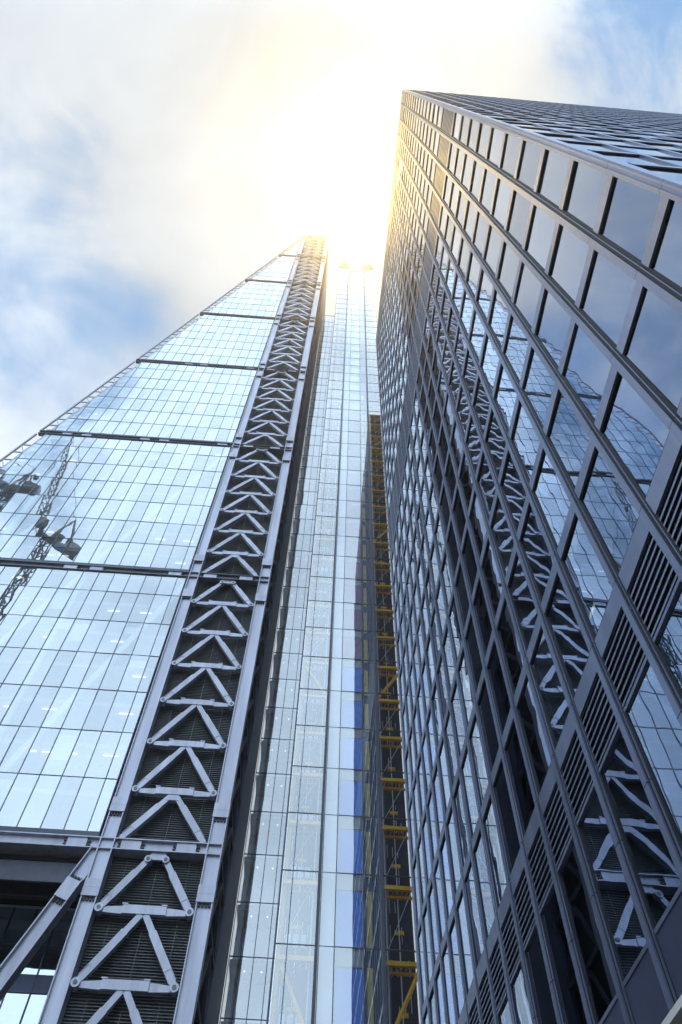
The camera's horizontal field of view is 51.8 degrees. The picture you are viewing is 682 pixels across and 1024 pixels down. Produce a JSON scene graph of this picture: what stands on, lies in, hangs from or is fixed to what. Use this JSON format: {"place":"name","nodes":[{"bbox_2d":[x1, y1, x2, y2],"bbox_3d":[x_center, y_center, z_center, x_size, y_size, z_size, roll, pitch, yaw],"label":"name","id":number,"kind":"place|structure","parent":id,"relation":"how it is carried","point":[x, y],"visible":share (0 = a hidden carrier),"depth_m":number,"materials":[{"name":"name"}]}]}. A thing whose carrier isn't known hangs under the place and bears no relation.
{"place":"outdoors","nodes":[
{"label":"outdoors","id":0,"kind":"place"},
{"bbox_2d":[219,263,418,1023],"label":"lift tower","id":1,"kind":"structure","parent":0,"point":[324,932],"depth_m":59.84,"materials":[{"name":"blue glass"}]},
{"bbox_2d":[0,0,681,1023],"label":"sky","id":2,"kind":"structure","parent":0,"point":[156,155],"materials":[{"name":"white"}]},
{"bbox_2d":[376,89,681,1023],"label":"office tower","id":3,"kind":"structure","parent":0,"point":[528,343],"depth_m":21.63,"materials":[{"name":"metal"}]},
{"bbox_2d":[419,929,425,1002],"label":"window pane","id":4,"kind":"structure","parent":3,"relation":"in","point":[420,936],"depth_m":34.70,"materials":[{"name":"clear glass"}]},
{"bbox_2d":[423,818,430,880],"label":"window pane","id":5,"kind":"structure","parent":3,"relation":"in","point":[426,842],"depth_m":35.83,"materials":[{"name":"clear glass"}]},
{"bbox_2d":[424,908,431,982],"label":"window pane","id":6,"kind":"structure","parent":3,"relation":"in","point":[429,965],"depth_m":33.65,"materials":[{"name":"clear glass"}]},
{"bbox_2d":[428,792,436,857],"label":"window pane","id":7,"kind":"structure","parent":3,"relation":"in","point":[431,813],"depth_m":34.77,"materials":[{"name":"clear glass"}]},
{"bbox_2d":[429,885,438,962],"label":"window pane","id":8,"kind":"structure","parent":3,"relation":"in","point":[432,908],"depth_m":32.65,"materials":[{"name":"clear glass"}]},
{"bbox_2d":[378,93,489,1023],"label":"distant window panes","id":9,"kind":"structure","parent":3,"relation":"in","point":[484,133],"depth_m":45.53,"materials":[{"name":"blue glass"}]},
{"bbox_2d":[433,687,441,742],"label":"window pane","id":10,"kind":"structure","parent":3,"relation":"in","point":[435,699],"depth_m":35.84,"materials":[{"name":"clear glass"}]},
{"bbox_2d":[434,769,443,834],"label":"window pane","id":11,"kind":"structure","parent":3,"relation":"in","point":[436,781],"depth_m":33.75,"materials":[{"name":"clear glass"}]},
{"bbox_2d":[435,861,445,939],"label":"window pane","id":12,"kind":"structure","parent":3,"relation":"in","point":[437,874],"depth_m":31.64,"materials":[{"name":"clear glass"}]},
{"bbox_2d":[436,970,444,1023],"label":"window pane","id":13,"kind":"structure","parent":3,"relation":"in","point":[439,984],"depth_m":30.02,"materials":[{"name":"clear glass"}]},
{"bbox_2d":[438,658,447,715],"label":"window pane","id":14,"kind":"structure","parent":3,"relation":"in","point":[442,683],"depth_m":34.86,"materials":[{"name":"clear glass"}]},
{"bbox_2d":[440,742,449,809],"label":"window pane","id":15,"kind":"structure","parent":3,"relation":"in","point":[442,755],"depth_m":32.74,"materials":[{"name":"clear glass"}]},
{"bbox_2d":[441,839,452,917],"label":"window pane","id":16,"kind":"structure","parent":3,"relation":"in","point":[444,850],"depth_m":30.54,"materials":[{"name":"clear glass"}]},
{"bbox_2d":[443,556,451,605],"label":"window pane","id":17,"kind":"structure","parent":3,"relation":"in","point":[446,574],"depth_m":35.92,"materials":[{"name":"blue glass"}]},
{"bbox_2d":[443,947,454,1023],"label":"window pane","id":18,"kind":"structure","parent":3,"relation":"in","point":[445,959],"depth_m":28.64,"materials":[{"name":"blue glass"}]},
{"bbox_2d":[444,629,454,689],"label":"window pane","id":19,"kind":"structure","parent":3,"relation":"in","point":[447,647],"depth_m":33.81,"materials":[{"name":"blue glass"}]},
{"bbox_2d":[446,714,457,781],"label":"window pane","id":20,"kind":"structure","parent":3,"relation":"in","point":[449,734],"depth_m":31.70,"materials":[{"name":"blue glass"}]},
{"bbox_2d":[448,524,458,575],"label":"window pane","id":21,"kind":"structure","parent":3,"relation":"in","point":[453,549],"depth_m":34.93,"materials":[{"name":"black glass"}]},
{"bbox_2d":[448,812,460,890],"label":"window pane","id":22,"kind":"structure","parent":3,"relation":"in","point":[454,853],"depth_m":29.54,"materials":[{"name":"blue glass"}]},
{"bbox_2d":[450,599,461,658],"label":"window pane","id":23,"kind":"structure","parent":3,"relation":"in","point":[455,626],"depth_m":32.83,"materials":[{"name":"blue glass"}]},
{"bbox_2d":[450,921,463,1015],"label":"window pane","id":24,"kind":"structure","parent":3,"relation":"in","point":[456,963],"depth_m":27.43,"materials":[{"name":"blue glass"}]},
{"bbox_2d":[452,424,462,468],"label":"window pane","id":25,"kind":"structure","parent":3,"relation":"in","point":[457,446],"depth_m":36.04,"materials":[{"name":"blue glass"}]},
{"bbox_2d":[452,683,464,754],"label":"window pane","id":26,"kind":"structure","parent":3,"relation":"in","point":[456,702],"depth_m":30.68,"materials":[{"name":"blue glass"}]},
{"bbox_2d":[454,490,465,541],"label":"window pane","id":27,"kind":"structure","parent":3,"relation":"in","point":[458,511],"depth_m":33.93,"materials":[{"name":"black glass"}]},
{"bbox_2d":[455,781,468,863],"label":"window pane","id":28,"kind":"structure","parent":3,"relation":"in","point":[458,798],"depth_m":28.53,"materials":[{"name":"blue glass"}]},
{"bbox_2d":[456,567,468,626],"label":"window pane","id":29,"kind":"structure","parent":3,"relation":"in","point":[461,589],"depth_m":31.78,"materials":[{"name":"black glass"}]},
{"bbox_2d":[458,389,469,434],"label":"window pane","id":30,"kind":"structure","parent":3,"relation":"in","point":[463,409],"depth_m":35.04,"materials":[{"name":"blue glass"}]},
{"bbox_2d":[458,894,473,990],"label":"window pane","id":31,"kind":"structure","parent":3,"relation":"in","point":[461,909],"depth_m":26.43,"materials":[{"name":"blue glass"}]},
{"bbox_2d":[459,653,472,722],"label":"window pane","id":32,"kind":"structure","parent":3,"relation":"in","point":[464,677],"depth_m":29.64,"materials":[{"name":"blue glass"}]},
{"bbox_2d":[460,456,472,507],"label":"window pane","id":33,"kind":"structure","parent":3,"relation":"in","point":[466,480],"depth_m":32.90,"materials":[{"name":"black glass"}]},
{"bbox_2d":[461,292,472,332],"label":"window pane","id":34,"kind":"structure","parent":3,"relation":"in","point":[467,306],"depth_m":36.13,"materials":[{"name":"blue glass"}]},
{"bbox_2d":[462,750,477,835],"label":"window pane","id":35,"kind":"structure","parent":3,"relation":"in","point":[473,813],"depth_m":27.50,"materials":[{"name":"blue glass"}]},
{"bbox_2d":[463,532,477,591],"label":"window pane","id":36,"kind":"structure","parent":3,"relation":"in","point":[469,557],"depth_m":30.72,"materials":[{"name":"black glass"}]},
{"bbox_2d":[464,351,476,398],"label":"window pane","id":37,"kind":"structure","parent":3,"relation":"in","point":[470,370],"depth_m":33.98,"materials":[{"name":"blue glass"}]},
{"bbox_2d":[467,253,479,294],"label":"window pane","id":38,"kind":"structure","parent":3,"relation":"in","point":[474,269],"depth_m":35.11,"materials":[{"name":"grey glass"}]},
{"bbox_2d":[467,419,480,471],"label":"window pane","id":39,"kind":"structure","parent":3,"relation":"in","point":[473,442],"depth_m":31.88,"materials":[{"name":"blue glass"}]},
{"bbox_2d":[467,618,481,690],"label":"window pane","id":40,"kind":"structure","parent":3,"relation":"in","point":[475,659],"depth_m":28.61,"materials":[{"name":"black glass"}]},
{"bbox_2d":[466,864,483,965],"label":"window pane","id":41,"kind":"structure","parent":3,"relation":"in","point":[478,942],"depth_m":25.42,"materials":[{"name":"blue glass"}]},
{"bbox_2d":[470,312,484,358],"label":"window pane","id":42,"kind":"structure","parent":3,"relation":"in","point":[477,335],"depth_m":32.98,"materials":[{"name":"blue glass"}]},
{"bbox_2d":[470,495,485,555],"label":"window pane","id":43,"kind":"structure","parent":3,"relation":"in","point":[477,521],"depth_m":29.72,"materials":[{"name":"blue glass"}]},
{"bbox_2d":[470,719,487,803],"label":"window pane","id":44,"kind":"structure","parent":3,"relation":"in","point":[482,779],"depth_m":26.47,"materials":[{"name":"blue glass"}]},
{"bbox_2d":[474,213,487,253],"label":"window pane","id":45,"kind":"structure","parent":3,"relation":"in","point":[481,228],"depth_m":34.10,"materials":[{"name":"grey glass"}]},
{"bbox_2d":[474,378,489,432],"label":"window pane","id":46,"kind":"structure","parent":3,"relation":"in","point":[482,403],"depth_m":30.84,"materials":[{"name":"blue glass"}]},
{"bbox_2d":[475,581,491,655],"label":"window pane","id":47,"kind":"structure","parent":3,"relation":"in","point":[484,623],"depth_m":27.59,"materials":[{"name":"black glass"}]},
{"bbox_2d":[475,835,494,936],"label":"window pane","id":48,"kind":"structure","parent":3,"relation":"in","point":[488,910],"depth_m":24.36,"materials":[{"name":"blue glass"}]},
{"bbox_2d":[478,271,492,317],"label":"window pane","id":49,"kind":"structure","parent":3,"relation":"in","point":[486,287],"depth_m":31.94,"materials":[{"name":"blue glass"}]},
{"bbox_2d":[478,455,495,516],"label":"window pane","id":50,"kind":"structure","parent":3,"relation":"in","point":[486,483],"depth_m":28.69,"materials":[{"name":"blue glass"}]},
{"bbox_2d":[481,169,495,211],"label":"window pane","id":51,"kind":"structure","parent":3,"relation":"in","point":[489,182],"depth_m":33.05,"materials":[{"name":"grey glass"}]},
{"bbox_2d":[479,682,498,768],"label":"window pane","id":52,"kind":"structure","parent":3,"relation":"in","point":[485,708],"depth_m":25.44,"materials":[{"name":"black glass"}]},
{"bbox_2d":[482,337,498,390],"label":"window pane","id":53,"kind":"structure","parent":3,"relation":"in","point":[489,365],"depth_m":29.81,"materials":[{"name":"blue glass"}]},
{"bbox_2d":[483,542,502,615],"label":"window pane","id":54,"kind":"structure","parent":3,"relation":"in","point":[492,577],"depth_m":26.54,"materials":[{"name":"black glass"}]},
{"bbox_2d":[485,227,501,273],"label":"window pane","id":55,"kind":"structure","parent":3,"relation":"in","point":[494,242],"depth_m":30.92,"materials":[{"name":"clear glass"}]},
{"bbox_2d":[485,801,506,904],"label":"window pane","id":56,"kind":"structure","parent":3,"relation":"in","point":[491,830],"depth_m":23.34,"materials":[{"name":"clear glass"}]},
{"bbox_2d":[488,128,503,165],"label":"window pane","id":57,"kind":"structure","parent":3,"relation":"in","point":[497,135],"depth_m":32.09,"materials":[{"name":"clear glass"}]},
{"bbox_2d":[487,413,505,475],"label":"window pane","id":58,"kind":"structure","parent":3,"relation":"in","point":[496,443],"depth_m":27.66,"materials":[{"name":"clear glass"}]},
{"bbox_2d":[490,291,508,346],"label":"window pane","id":59,"kind":"structure","parent":3,"relation":"in","point":[499,316],"depth_m":28.78,"materials":[{"name":"blue glass"}]},
{"bbox_2d":[489,644,510,733],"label":"window pane","id":60,"kind":"structure","parent":3,"relation":"in","point":[495,670],"depth_m":24.40,"materials":[{"name":"black glass"}]},
{"bbox_2d":[493,179,511,226],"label":"window pane","id":61,"kind":"structure","parent":3,"relation":"in","point":[504,191],"depth_m":29.89,"materials":[{"name":"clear glass"}]},
{"bbox_2d":[492,500,513,573],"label":"window pane","id":62,"kind":"structure","parent":3,"relation":"in","point":[504,541],"depth_m":25.54,"materials":[{"name":"clear glass"}]},
{"bbox_2d":[500,999,511,1023],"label":"window pane","id":63,"kind":"structure","parent":3,"relation":"in","point":[505,1017],"depth_m":20.95,"materials":[{"name":"blue glass"}]},
{"bbox_2d":[496,366,516,430],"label":"window pane","id":64,"kind":"structure","parent":3,"relation":"in","point":[506,395],"depth_m":26.63,"materials":[{"name":"blue glass"}]},
{"bbox_2d":[495,763,519,870],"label":"window pane","id":65,"kind":"structure","parent":3,"relation":"in","point":[504,803],"depth_m":22.32,"materials":[{"name":"black glass"}]},
{"bbox_2d":[498,243,518,297],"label":"window pane","id":66,"kind":"structure","parent":3,"relation":"in","point":[510,261],"depth_m":27.75,"materials":[{"name":"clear glass"}]},
{"bbox_2d":[499,602,522,692],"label":"window pane","id":67,"kind":"structure","parent":3,"relation":"in","point":[512,652],"depth_m":23.38,"materials":[{"name":"black glass"}]},
{"bbox_2d":[501,134,520,175],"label":"window pane","id":68,"kind":"structure","parent":3,"relation":"in","point":[512,145],"depth_m":28.94,"materials":[{"name":"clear glass"}]},
{"bbox_2d":[502,453,525,528],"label":"window pane","id":69,"kind":"structure","parent":3,"relation":"in","point":[515,494],"depth_m":24.50,"materials":[{"name":"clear glass"}]},
{"bbox_2d":[505,317,528,380],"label":"window pane","id":70,"kind":"structure","parent":3,"relation":"in","point":[517,343],"depth_m":25.62,"materials":[{"name":"blue glass"}]},
{"bbox_2d":[508,191,530,245],"label":"window pane","id":71,"kind":"structure","parent":3,"relation":"in","point":[521,206],"depth_m":26.72,"materials":[{"name":"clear glass"}]},
{"bbox_2d":[506,724,534,834],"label":"window pane","id":72,"kind":"structure","parent":3,"relation":"in","point":[525,801],"depth_m":21.27,"materials":[{"name":"black glass"}]},
{"bbox_2d":[512,965,531,1023],"label":"window pane","id":73,"kind":"structure","parent":3,"relation":"in","point":[519,988],"depth_m":19.66,"materials":[{"name":"blue glass"}]},
{"bbox_2d":[510,557,537,648],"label":"window pane","id":74,"kind":"structure","parent":3,"relation":"in","point":[520,592],"depth_m":22.36,"materials":[{"name":"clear glass"}]},
{"bbox_2d":[513,404,539,479],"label":"window pane","id":75,"kind":"structure","parent":3,"relation":"in","point":[525,439],"depth_m":23.48,"materials":[{"name":"blue glass"}]},
{"bbox_2d":[515,263,541,327],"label":"window pane","id":76,"kind":"structure","parent":3,"relation":"in","point":[529,287],"depth_m":24.60,"materials":[{"name":"clear glass"}]},
{"bbox_2d":[518,141,541,189],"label":"window pane","id":77,"kind":"structure","parent":3,"relation":"in","point":[531,154],"depth_m":25.75,"materials":[{"name":"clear glass"}]},
{"bbox_2d":[518,679,550,790],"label":"window pane","id":78,"kind":"structure","parent":3,"relation":"in","point":[540,757],"depth_m":20.26,"materials":[{"name":"black glass"}]},
{"bbox_2d":[521,507,552,598],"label":"window pane","id":79,"kind":"structure","parent":3,"relation":"in","point":[537,553],"depth_m":21.33,"materials":[{"name":"clear glass"}]},
{"bbox_2d":[524,349,554,426],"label":"window pane","id":80,"kind":"structure","parent":3,"relation":"in","point":[539,384],"depth_m":22.44,"materials":[{"name":"blue glass"}]},
{"bbox_2d":[526,206,555,269],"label":"window pane","id":81,"kind":"structure","parent":3,"relation":"in","point":[542,228],"depth_m":23.56,"materials":[{"name":"clear glass"}]},
{"bbox_2d":[527,930,556,1023],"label":"window pane","id":82,"kind":"structure","parent":3,"relation":"in","point":[546,1012],"depth_m":18.27,"materials":[{"name":"black glass"}]},
{"bbox_2d":[412,91,681,180],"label":"side window panes","id":83,"kind":"structure","parent":3,"relation":"in","point":[677,175],"depth_m":28.40,"materials":[{"name":"blue glass"}]},
{"bbox_2d":[532,630,568,745],"bbox_3d":[5.742,4.762,19.219,0.004,3.220,1.549,4,-58,-1],"label":"window pane","id":84,"kind":"structure","parent":3,"relation":"in","point":[555,704],"depth_m":19.22,"materials":[{"name":"clear glass"}]},
{"bbox_2d":[534,453,570,546],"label":"window pane","id":85,"kind":"structure","parent":3,"relation":"in","point":[552,498],"depth_m":20.29,"materials":[{"name":"blue glass"}]},
{"bbox_2d":[537,291,570,366],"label":"window pane","id":86,"kind":"structure","parent":3,"relation":"in","point":[554,323],"depth_m":21.41,"materials":[{"name":"blue glass"}]},
{"bbox_2d":[539,150,569,206],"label":"window pane","id":87,"kind":"structure","parent":3,"relation":"in","point":[556,165],"depth_m":22.57,"materials":[{"name":"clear glass"}]},
{"bbox_2d":[542,888,586,1023],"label":"window pane","id":88,"kind":"structure","parent":3,"relation":"in","point":[573,1009],"depth_m":16.86,"materials":[{"name":"black glass"}]},
{"bbox_2d":[547,578,589,693],"bbox_3d":[5.890,3.140,18.202,0.006,3.220,1.549,4,-58,-1],"label":"window pane","id":89,"kind":"structure","parent":3,"relation":"in","point":[573,649],"depth_m":18.18,"materials":[{"name":"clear glass"}]},
{"bbox_2d":[549,392,589,486],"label":"window pane","id":90,"kind":"structure","parent":3,"relation":"in","point":[567,435],"depth_m":19.26,"materials":[{"name":"blue glass"}]},
{"bbox_2d":[550,226,588,301],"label":"window pane","id":91,"kind":"structure","parent":3,"relation":"in","point":[571,252],"depth_m":20.38,"materials":[{"name":"clear glass"}]},
{"bbox_2d":[566,162,606,228],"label":"window pane","id":92,"kind":"structure","parent":3,"relation":"in","point":[588,183],"depth_m":19.39,"materials":[{"name":"clear glass"}]},
{"bbox_2d":[564,325,610,419],"bbox_3d":[6.410,-3.685,18.288,0.014,3.220,1.549,4,-58,-1],"label":"window pane","id":93,"kind":"structure","parent":3,"relation":"in","point":[587,369],"depth_m":18.25,"materials":[{"name":"blue glass"}]},
{"bbox_2d":[561,843,615,1022],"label":"window pane","id":94,"kind":"structure","parent":3,"relation":"in","point":[596,967],"depth_m":15.55,"materials":[{"name":"black glass"}]},
{"bbox_2d":[564,518,612,636],"bbox_3d":[6.038,1.518,17.185,0.007,3.220,1.549,4,-58,-1],"label":"window pane","id":95,"kind":"structure","parent":3,"relation":"in","point":[593,588],"depth_m":17.15,"materials":[{"name":"blue glass"}]},
{"bbox_2d":[582,252,635,345],"label":"window pane","id":96,"kind":"structure","parent":3,"relation":"in","point":[609,291],"depth_m":17.21,"materials":[{"name":"blue glass"}]},
{"bbox_2d":[582,450,638,569],"bbox_3d":[6.186,-0.103,16.168,0.003,3.220,1.549,4,-58,-1],"label":"window pane","id":97,"kind":"structure","parent":3,"relation":"in","point":[615,518],"depth_m":16.12,"materials":[{"name":"blue glass"}]},
{"bbox_2d":[580,791,645,978],"bbox_3d":[5.632,7.610,14.662,0.010,3.290,1.549,4,-58,-1],"label":"window pane","id":98,"kind":"structure","parent":3,"relation":"in","point":[627,934],"depth_m":14.52,"materials":[{"name":"black glass"}]},
{"bbox_2d":[601,178,660,260],"bbox_3d":[6.700,-6.857,16.299,0.004,3.220,1.379,4,-58,-1],"label":"window pane","id":99,"kind":"structure","parent":3,"relation":"in","point":[632,209],"depth_m":16.22,"materials":[{"name":"blue glass"}]},
{"bbox_2d":[603,376,668,495],"bbox_3d":[6.335,-1.725,15.151,0.021,3.220,1.549,5,-58,-1],"label":"window pane","id":100,"kind":"structure","parent":3,"relation":"in","point":[634,431],"depth_m":15.08,"materials":[{"name":"blue glass"}]},
{"bbox_2d":[603,732,680,926],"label":"window pane","id":101,"kind":"structure","parent":3,"relation":"in","point":[659,879],"depth_m":13.47,"materials":[{"name":"black glass"}]},
{"bbox_2d":[626,289,681,408],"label":"window pane","id":102,"kind":"structure","parent":3,"relation":"in","point":[655,345],"depth_m":14.29,"materials":[{"name":"blue glass"}]},
{"bbox_2d":[628,663,681,839],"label":"window pane","id":103,"kind":"structure","parent":3,"relation":"in","point":[657,728],"depth_m":13.01,"materials":[{"name":"blue glass"}]},
{"bbox_2d":[652,201,681,287],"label":"window pane","id":104,"kind":"structure","parent":3,"relation":"in","point":[668,260],"depth_m":14.07,"materials":[{"name":"blue glass"}]},
{"bbox_2d":[657,588,681,689],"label":"window pane","id":105,"kind":"structure","parent":3,"relation":"in","point":[670,641],"depth_m":12.79,"materials":[{"name":"blue glass"}]},
{"label":"ground","id":106,"kind":"structure","parent":0,"visible":0},
{"bbox_2d":[0,235,328,1023],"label":"wedge tower","id":107,"kind":"structure","parent":106,"relation":"on","point":[146,509],"depth_m":61.22,"materials":[{"name":"glass"}]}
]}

